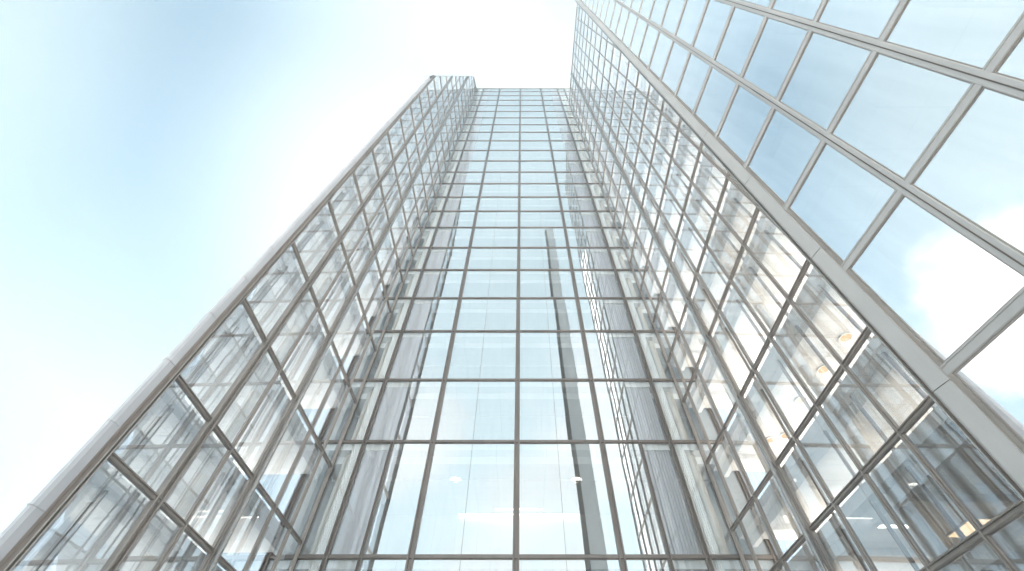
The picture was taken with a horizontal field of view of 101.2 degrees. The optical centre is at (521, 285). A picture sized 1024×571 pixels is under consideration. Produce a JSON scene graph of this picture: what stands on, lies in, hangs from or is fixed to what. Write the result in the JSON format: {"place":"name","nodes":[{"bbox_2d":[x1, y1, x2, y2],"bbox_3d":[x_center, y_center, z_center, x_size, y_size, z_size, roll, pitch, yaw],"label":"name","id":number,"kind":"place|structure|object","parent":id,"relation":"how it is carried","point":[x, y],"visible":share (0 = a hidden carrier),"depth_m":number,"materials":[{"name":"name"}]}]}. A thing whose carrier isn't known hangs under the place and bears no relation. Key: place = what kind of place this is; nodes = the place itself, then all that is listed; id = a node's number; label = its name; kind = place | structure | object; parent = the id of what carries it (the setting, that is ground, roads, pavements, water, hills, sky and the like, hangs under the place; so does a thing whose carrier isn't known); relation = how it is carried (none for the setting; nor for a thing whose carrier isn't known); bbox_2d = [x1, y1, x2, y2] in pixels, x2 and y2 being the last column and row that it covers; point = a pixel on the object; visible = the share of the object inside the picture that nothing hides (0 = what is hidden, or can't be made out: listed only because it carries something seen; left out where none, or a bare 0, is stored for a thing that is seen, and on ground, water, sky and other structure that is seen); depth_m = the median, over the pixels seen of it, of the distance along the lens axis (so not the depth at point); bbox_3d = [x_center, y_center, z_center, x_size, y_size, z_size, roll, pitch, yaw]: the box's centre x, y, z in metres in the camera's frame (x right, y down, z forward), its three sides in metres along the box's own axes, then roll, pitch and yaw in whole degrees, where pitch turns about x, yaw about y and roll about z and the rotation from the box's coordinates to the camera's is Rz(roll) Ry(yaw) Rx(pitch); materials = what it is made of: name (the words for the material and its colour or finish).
{"place":"outdoors","nodes":[
{"label":"outdoors","id":0,"kind":"place"},
{"bbox_2d":[0,0,801,570],"label":"sky","id":1,"kind":"structure","parent":0,"point":[152,151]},
{"bbox_2d":[258,88,781,570],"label":"glass tower","id":2,"kind":"structure","parent":0,"point":[518,406],"depth_m":21.86,"materials":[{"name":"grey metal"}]},
{"bbox_2d":[0,75,476,570],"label":"glass wing","id":3,"kind":"structure","parent":2,"relation":"attached to","point":[197,425],"depth_m":15.19,"materials":[{"name":"clear glass"}]},
{"bbox_2d":[346,174,360,218],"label":"window","id":4,"kind":"structure","parent":3,"relation":"in","point":[354,202],"depth_m":21.89,"materials":[{"name":"clear glass"}]},
{"bbox_2d":[353,294,362,335],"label":"window","id":5,"kind":"structure","parent":3,"relation":"in","point":[357,310],"depth_m":22.17,"materials":[{"name":"clear glass"}]},
{"bbox_2d":[352,210,366,247],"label":"window","id":6,"kind":"structure","parent":3,"relation":"in","point":[360,224],"depth_m":22.61,"materials":[{"name":"clear glass"}]},
{"bbox_2d":[352,318,369,377],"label":"window","id":7,"kind":"structure","parent":3,"relation":"in","point":[361,339],"depth_m":22.51,"materials":[{"name":"clear glass"}]},
{"bbox_2d":[352,340,374,399],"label":"window","id":8,"kind":"structure","parent":3,"relation":"in","point":[362,371],"depth_m":22.97,"materials":[{"name":"clear glass"}]},
{"bbox_2d":[354,230,373,281],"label":"window","id":9,"kind":"structure","parent":3,"relation":"in","point":[364,249],"depth_m":23.11,"materials":[{"name":"clear glass"}]},
{"bbox_2d":[355,151,378,200],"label":"window","id":10,"kind":"structure","parent":3,"relation":"in","point":[366,173],"depth_m":23.91,"materials":[{"name":"clear glass"}]},
{"bbox_2d":[359,258,380,309],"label":"window","id":11,"kind":"structure","parent":3,"relation":"in","point":[372,278],"depth_m":24.07,"materials":[{"name":"clear glass"}]},
{"bbox_2d":[364,185,382,222],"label":"window","id":12,"kind":"structure","parent":3,"relation":"in","point":[372,206],"depth_m":24.92,"materials":[{"name":"clear glass"}]},
{"bbox_2d":[366,280,385,332],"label":"window","id":13,"kind":"structure","parent":3,"relation":"in","point":[376,305],"depth_m":25.08,"materials":[{"name":"clear glass"}]},
{"bbox_2d":[369,203,388,246],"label":"window","id":14,"kind":"structure","parent":3,"relation":"in","point":[378,225],"depth_m":25.83,"materials":[{"name":"clear glass"}]},
{"bbox_2d":[372,302,389,348],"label":"window","id":15,"kind":"structure","parent":3,"relation":"in","point":[381,324],"depth_m":25.92,"materials":[{"name":"clear glass"}]},
{"bbox_2d":[374,133,392,176],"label":"window","id":16,"kind":"structure","parent":3,"relation":"in","point":[383,154],"depth_m":26.79,"materials":[{"name":"clear glass"}]},
{"bbox_2d":[377,230,394,273],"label":"window","id":17,"kind":"structure","parent":3,"relation":"in","point":[384,254],"depth_m":26.91,"materials":[{"name":"clear glass"}]},
{"bbox_2d":[381,165,396,196],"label":"window","id":18,"kind":"structure","parent":3,"relation":"in","point":[390,178],"depth_m":27.88,"materials":[{"name":"clear glass"}]},
{"bbox_2d":[383,252,398,294],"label":"window","id":19,"kind":"structure","parent":3,"relation":"in","point":[391,271],"depth_m":27.91,"materials":[{"name":"clear glass"}]},
{"bbox_2d":[385,182,400,218],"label":"window","id":20,"kind":"structure","parent":3,"relation":"in","point":[393,199],"depth_m":28.67,"materials":[{"name":"clear glass"}]},
{"bbox_2d":[389,119,404,156],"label":"window","id":21,"kind":"structure","parent":3,"relation":"in","point":[395,133],"depth_m":29.63,"materials":[{"name":"clear glass"}]},
{"bbox_2d":[392,206,405,244],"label":"window","id":22,"kind":"structure","parent":3,"relation":"in","point":[399,223],"depth_m":29.75,"materials":[{"name":"clear glass"}]},
{"bbox_2d":[396,226,409,263],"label":"window","id":23,"kind":"structure","parent":3,"relation":"in","point":[402,246],"depth_m":30.83,"materials":[{"name":"clear glass"}]},
{"bbox_2d":[401,107,413,139],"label":"window","id":24,"kind":"structure","parent":3,"relation":"in","point":[407,121],"depth_m":32.50,"materials":[{"name":"clear glass"}]},
{"bbox_2d":[359,560,405,570],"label":"window","id":25,"kind":"structure","parent":2,"relation":"in","point":[366,565],"depth_m":15.95,"materials":[{"name":"clear glass"}]},
{"bbox_2d":[364,443,428,553],"bbox_3d":[-5.210,8.981,18.192,1.920,4.980,0.013,0,-54,0],"label":"window","id":26,"kind":"structure","parent":2,"relation":"in","point":[393,521],"depth_m":17.90,"materials":[{"name":"clear glass"}]},
{"bbox_2d":[394,381,441,439],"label":"window","id":27,"kind":"structure","parent":2,"relation":"in","point":[416,420],"depth_m":21.61,"materials":[{"name":"clear glass"}]},
{"bbox_2d":[411,332,450,377],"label":"window","id":28,"kind":"structure","parent":2,"relation":"in","point":[430,360],"depth_m":24.81,"materials":[{"name":"clear glass"}]},
{"bbox_2d":[424,299,457,329],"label":"window","id":29,"kind":"structure","parent":2,"relation":"in","point":[441,314],"depth_m":27.82,"materials":[{"name":"clear glass"}]},
{"bbox_2d":[433,270,462,296],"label":"window","id":30,"kind":"structure","parent":2,"relation":"in","point":[448,284],"depth_m":30.54,"materials":[{"name":"clear glass"}]},
{"bbox_2d":[441,248,467,268],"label":"window","id":31,"kind":"structure","parent":2,"relation":"in","point":[454,258],"depth_m":33.36,"materials":[{"name":"clear glass"}]},
{"bbox_2d":[447,228,471,246],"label":"window","id":32,"kind":"structure","parent":2,"relation":"in","point":[459,237],"depth_m":36.05,"materials":[{"name":"clear glass"}]},
{"bbox_2d":[412,560,511,570],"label":"window","id":33,"kind":"structure","parent":2,"relation":"in","point":[418,565],"depth_m":15.95,"materials":[{"name":"clear glass"}]},
{"bbox_2d":[452,211,474,226],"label":"window","id":34,"kind":"structure","parent":2,"relation":"in","point":[462,218],"depth_m":38.74,"materials":[{"name":"clear glass"}]},
{"bbox_2d":[415,443,513,553],"bbox_3d":[-2.230,8.981,18.192,4.040,4.980,0.007,0,-54,0],"label":"window","id":35,"kind":"structure","parent":2,"relation":"in","point":[488,526],"depth_m":17.90,"materials":[{"name":"clear glass"}]},
{"bbox_2d":[436,381,514,439],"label":"window","id":36,"kind":"structure","parent":2,"relation":"in","point":[495,411],"depth_m":21.61,"materials":[{"name":"clear glass"}]},
{"bbox_2d":[447,332,515,377],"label":"window","id":37,"kind":"structure","parent":2,"relation":"in","point":[498,355],"depth_m":24.81,"materials":[{"name":"clear glass"}]},
{"bbox_2d":[456,299,515,329],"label":"window","id":38,"kind":"structure","parent":2,"relation":"in","point":[500,314],"depth_m":27.82,"materials":[{"name":"clear glass"}]},
{"bbox_2d":[462,270,516,296],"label":"window","id":39,"kind":"structure","parent":2,"relation":"in","point":[502,283],"depth_m":30.54,"materials":[{"name":"clear glass"}]},
{"bbox_2d":[468,248,516,268],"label":"window","id":40,"kind":"structure","parent":2,"relation":"in","point":[480,258],"depth_m":33.36,"materials":[{"name":"clear glass"}]},
{"bbox_2d":[472,228,517,246],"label":"window","id":41,"kind":"structure","parent":2,"relation":"in","point":[483,237],"depth_m":36.05,"materials":[{"name":"clear glass"}]},
{"bbox_2d":[475,211,517,226],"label":"window","id":42,"kind":"structure","parent":2,"relation":"in","point":[503,218],"depth_m":38.73,"materials":[{"name":"clear glass"}]},
{"bbox_2d":[520,211,562,226],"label":"window","id":43,"kind":"structure","parent":2,"relation":"in","point":[528,218],"depth_m":38.73,"materials":[{"name":"clear glass"}]},
{"bbox_2d":[520,228,565,246],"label":"window","id":44,"kind":"structure","parent":2,"relation":"in","point":[529,237],"depth_m":36.05,"materials":[{"name":"clear glass"}]},
{"bbox_2d":[520,248,569,268],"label":"window","id":45,"kind":"structure","parent":2,"relation":"in","point":[530,258],"depth_m":33.36,"materials":[{"name":"clear glass"}]},
{"bbox_2d":[520,270,574,296],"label":"window","id":46,"kind":"structure","parent":2,"relation":"in","point":[533,283],"depth_m":30.55,"materials":[{"name":"clear glass"}]},
{"bbox_2d":[520,299,579,329],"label":"window","id":47,"kind":"structure","parent":2,"relation":"in","point":[562,313],"depth_m":27.82,"materials":[{"name":"clear glass"}]},
{"bbox_2d":[520,332,587,377],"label":"window","id":48,"kind":"structure","parent":2,"relation":"in","point":[567,359],"depth_m":24.81,"materials":[{"name":"clear glass"}]},
{"bbox_2d":[520,381,598,439],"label":"window","id":49,"kind":"structure","parent":2,"relation":"in","point":[573,412],"depth_m":21.61,"materials":[{"name":"clear glass"}]},
{"bbox_2d":[519,443,617,553],"bbox_3d":[1.825,8.981,18.192,4.070,4.980,0.013,0,-54,0],"label":"window","id":50,"kind":"structure","parent":2,"relation":"in","point":[588,528],"depth_m":17.89,"materials":[{"name":"clear glass"}]},
{"bbox_2d":[519,560,620,570],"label":"window","id":51,"kind":"structure","parent":2,"relation":"in","point":[524,565],"depth_m":15.95,"materials":[{"name":"clear glass"}]},
{"bbox_2d":[563,211,584,226],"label":"window","id":52,"kind":"structure","parent":2,"relation":"in","point":[572,219],"depth_m":38.73,"materials":[{"name":"clear glass"}]},
{"bbox_2d":[567,228,589,246],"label":"window","id":53,"kind":"structure","parent":2,"relation":"in","point":[577,237],"depth_m":36.05,"materials":[{"name":"clear glass"}]},
{"bbox_2d":[570,248,594,268],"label":"window","id":54,"kind":"structure","parent":2,"relation":"in","point":[582,258],"depth_m":33.36,"materials":[{"name":"clear glass"}]},
{"bbox_2d":[574,270,602,296],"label":"window","id":55,"kind":"structure","parent":2,"relation":"in","point":[587,281],"depth_m":30.64,"materials":[{"name":"clear glass"}]},
{"bbox_2d":[579,299,610,329],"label":"window","id":56,"kind":"structure","parent":2,"relation":"in","point":[594,314],"depth_m":27.82,"materials":[{"name":"clear glass"}]},
{"bbox_2d":[585,332,622,377],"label":"window","id":57,"kind":"structure","parent":2,"relation":"in","point":[604,360],"depth_m":24.81,"materials":[{"name":"clear glass"}]},
{"bbox_2d":[594,381,638,439],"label":"window","id":58,"kind":"structure","parent":2,"relation":"in","point":[617,420],"depth_m":21.61,"materials":[{"name":"clear glass"}]},
{"bbox_2d":[605,443,665,553],"bbox_3d":[4.770,8.981,18.192,1.820,4.980,0.009,0,-54,0],"label":"window","id":59,"kind":"structure","parent":2,"relation":"in","point":[639,525],"depth_m":17.90,"materials":[{"name":"clear glass"}]},
{"bbox_2d":[626,560,669,570],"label":"window","id":60,"kind":"structure","parent":2,"relation":"in","point":[632,565],"depth_m":15.96,"materials":[{"name":"clear glass"}]},
{"bbox_2d":[568,3,1023,570],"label":"glass wing","id":61,"kind":"structure","parent":2,"relation":"attached to","point":[752,313],"depth_m":15.44,"materials":[{"name":"clear glass"}]},
{"bbox_2d":[633,236,646,276],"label":"window","id":62,"kind":"structure","parent":61,"relation":"in","point":[638,253],"depth_m":30.14,"materials":[{"name":"clear glass"}]},
{"bbox_2d":[637,215,651,255],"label":"window","id":63,"kind":"structure","parent":61,"relation":"in","point":[643,232],"depth_m":29.06,"materials":[{"name":"clear glass"}]},
{"bbox_2d":[642,190,657,227],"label":"window","id":64,"kind":"structure","parent":61,"relation":"in","point":[649,206],"depth_m":27.86,"materials":[{"name":"clear glass"}]},
{"bbox_2d":[643,262,660,308],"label":"window","id":65,"kind":"structure","parent":61,"relation":"in","point":[652,286],"depth_m":27.33,"materials":[{"name":"clear glass"}]},
{"bbox_2d":[647,166,663,205],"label":"window","id":66,"kind":"structure","parent":61,"relation":"in","point":[655,186],"depth_m":26.92,"materials":[{"name":"clear glass"}]},
{"bbox_2d":[648,239,666,286],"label":"window","id":67,"kind":"structure","parent":61,"relation":"in","point":[656,259],"depth_m":26.25,"materials":[{"name":"clear glass"}]},
{"bbox_2d":[651,142,669,181],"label":"window","id":68,"kind":"structure","parent":61,"relation":"in","point":[660,160],"depth_m":26.01,"materials":[{"name":"clear glass"}]},
{"bbox_2d":[655,212,674,256],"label":"window","id":69,"kind":"structure","parent":61,"relation":"in","point":[666,237],"depth_m":25.08,"materials":[{"name":"clear glass"}]},
{"bbox_2d":[656,114,676,154],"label":"window","id":70,"kind":"structure","parent":61,"relation":"in","point":[666,133],"depth_m":25.04,"materials":[{"name":"clear glass"}]},
{"bbox_2d":[657,294,676,346],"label":"window","id":71,"kind":"structure","parent":61,"relation":"in","point":[669,326],"depth_m":24.52,"materials":[{"name":"clear glass"}]},
{"bbox_2d":[660,188,681,234],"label":"window","id":72,"kind":"structure","parent":61,"relation":"in","point":[670,210],"depth_m":24.15,"materials":[{"name":"clear glass"}]},
{"bbox_2d":[663,269,685,324],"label":"window","id":73,"kind":"structure","parent":61,"relation":"in","point":[674,297],"depth_m":23.43,"materials":[{"name":"clear glass"}]},
{"bbox_2d":[669,355,685,398],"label":"window","id":74,"kind":"structure","parent":61,"relation":"in","point":[673,367],"depth_m":22.75,"materials":[{"name":"clear glass"}]},
{"bbox_2d":[666,160,689,208],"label":"window","id":75,"kind":"structure","parent":61,"relation":"in","point":[677,183],"depth_m":23.18,"materials":[{"name":"clear glass"}]},
{"bbox_2d":[671,241,687,289],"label":"window","id":76,"kind":"structure","parent":61,"relation":"in","point":[679,260],"depth_m":22.58,"materials":[{"name":"clear glass"}]},
{"bbox_2d":[672,332,690,386],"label":"window","id":77,"kind":"structure","parent":61,"relation":"in","point":[680,352],"depth_m":22.10,"materials":[{"name":"clear glass"}]},
{"bbox_2d":[677,214,690,256],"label":"window","id":78,"kind":"structure","parent":61,"relation":"in","point":[683,236],"depth_m":22.08,"materials":[{"name":"clear glass"}]},
{"bbox_2d":[672,131,697,178],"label":"window","id":79,"kind":"structure","parent":61,"relation":"in","point":[685,154],"depth_m":22.17,"materials":[{"name":"clear glass"}]},
{"bbox_2d":[684,184,695,222],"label":"window","id":80,"kind":"structure","parent":61,"relation":"in","point":[689,208],"depth_m":21.38,"materials":[{"name":"clear glass"}]},
{"bbox_2d":[945,517,993,536],"bbox_3d":[12.350,6.656,11.554,0.720,0.068,1.080,0,-54,0],"label":"panel lamp","id":81,"kind":"object","parent":61,"relation":"attached to","point":[966,527],"visible":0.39,"depth_m":11.48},
{"label":"ground","id":82,"kind":"structure","parent":0,"visible":0},
{"bbox_2d":[575,0,1023,500],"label":"mirror building","id":83,"kind":"structure","parent":82,"relation":"on","point":[868,155],"depth_m":5.36,"materials":[{"name":"metal"}]},
{"bbox_2d":[622,12,636,47],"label":"window","id":84,"kind":"structure","parent":83,"relation":"in","point":[631,21],"depth_m":17.58,"materials":[{"name":"glass"}]},
{"bbox_2d":[630,18,646,56],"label":"window","id":85,"kind":"structure","parent":83,"relation":"in","point":[641,25],"depth_m":16.32,"materials":[{"name":"glass"}]},
{"bbox_2d":[639,24,657,66],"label":"window","id":86,"kind":"structure","parent":83,"relation":"in","point":[651,33],"depth_m":15.06,"materials":[{"name":"glass"}]},
{"bbox_2d":[649,0,666,25],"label":"window","id":87,"kind":"structure","parent":83,"relation":"in","point":[659,6],"depth_m":14.43,"materials":[{"name":"glass"}]},
{"bbox_2d":[649,32,671,78],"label":"window","id":88,"kind":"structure","parent":83,"relation":"in","point":[662,47],"depth_m":13.80,"materials":[{"name":"glass"}]},
{"bbox_2d":[661,0,684,34],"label":"window","id":89,"kind":"structure","parent":83,"relation":"in","point":[674,8],"depth_m":13.13,"materials":[{"name":"glass"}]},
{"bbox_2d":[661,42,688,93],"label":"window","id":90,"kind":"structure","parent":83,"relation":"in","point":[678,55],"depth_m":12.53,"materials":[{"name":"glass"}]},
{"bbox_2d":[676,0,705,45],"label":"window","id":91,"kind":"structure","parent":83,"relation":"in","point":[693,9],"depth_m":11.82,"materials":[{"name":"glass"}]},
{"bbox_2d":[676,53,709,110],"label":"window","id":92,"kind":"structure","parent":83,"relation":"in","point":[695,72],"depth_m":11.27,"materials":[{"name":"glass"}]},
{"bbox_2d":[693,0,731,58],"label":"window","id":93,"kind":"structure","parent":83,"relation":"in","point":[716,13],"depth_m":10.53,"materials":[{"name":"glass"}]},
{"bbox_2d":[694,67,735,133],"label":"window","id":94,"kind":"structure","parent":83,"relation":"in","point":[718,89],"depth_m":10.00,"materials":[{"name":"glass"}]},
{"bbox_2d":[714,7,763,75],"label":"window","id":95,"kind":"structure","parent":83,"relation":"in","point":[743,26],"depth_m":9.27,"materials":[{"name":"glass"}]},
{"bbox_2d":[717,85,770,162],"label":"window","id":96,"kind":"structure","parent":83,"relation":"in","point":[747,113],"depth_m":8.73,"materials":[{"name":"glass"}]},
{"bbox_2d":[742,17,806,98],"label":"window","id":97,"kind":"structure","parent":83,"relation":"in","point":[776,48],"depth_m":8.00,"materials":[{"name":"glass"}]},
{"bbox_2d":[747,109,820,202],"bbox_3d":[4.620,-2.333,7.500,0.048,1.540,1.210,7,-54,-5],"label":"window","id":98,"kind":"structure","parent":83,"relation":"in","point":[784,149],"depth_m":7.45,"materials":[{"name":"glass"}]},
{"bbox_2d":[771,0,821,20],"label":"window","id":99,"kind":"structure","parent":83,"relation":"in","point":[805,9],"depth_m":7.45,"materials":[{"name":"glass"}]},
{"bbox_2d":[779,32,870,130],"bbox_3d":[4.807,-3.321,6.776,0.048,1.540,1.210,7,-54,-5],"label":"window","id":100,"kind":"structure","parent":83,"relation":"in","point":[827,67],"depth_m":6.71,"materials":[{"name":"glass"}]},
{"bbox_2d":[789,143,895,261],"bbox_3d":[4.633,-1.261,6.209,0.048,1.570,1.212,7,-54,-5],"label":"window","id":101,"kind":"structure","parent":83,"relation":"in","point":[838,199],"depth_m":6.13,"materials":[{"name":"glass"}]},
{"bbox_2d":[817,0,898,38],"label":"window","id":102,"kind":"structure","parent":83,"relation":"in","point":[868,18],"depth_m":6.14,"materials":[{"name":"glass"}]},
{"bbox_2d":[831,53,971,178],"bbox_3d":[4.820,-2.249,5.484,0.048,1.570,1.212,7,-54,-5],"label":"window","id":103,"kind":"structure","parent":83,"relation":"in","point":[898,106],"depth_m":5.39,"materials":[{"name":"glass"}]},
{"bbox_2d":[849,195,1023,362],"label":"window","id":104,"kind":"structure","parent":83,"relation":"in","point":[940,283],"depth_m":4.74,"materials":[{"name":"glass"}]},
{"bbox_2d":[884,0,1023,69],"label":"window","id":105,"kind":"structure","parent":83,"relation":"in","point":[966,32],"depth_m":4.79,"materials":[{"name":"glass"}]},
{"bbox_2d":[911,87,1023,254],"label":"window","id":106,"kind":"structure","parent":83,"relation":"in","point":[976,172],"depth_m":4.37,"materials":[{"name":"glass"}]},
{"bbox_2d":[953,309,1023,443],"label":"window","id":107,"kind":"structure","parent":83,"relation":"in","point":[994,373],"depth_m":4.03,"materials":[{"name":"glass"}]},
{"bbox_2d":[993,32,1023,81],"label":"window","id":108,"kind":"structure","parent":83,"relation":"in","point":[1012,66],"depth_m":4.22,"materials":[{"name":"glass"}]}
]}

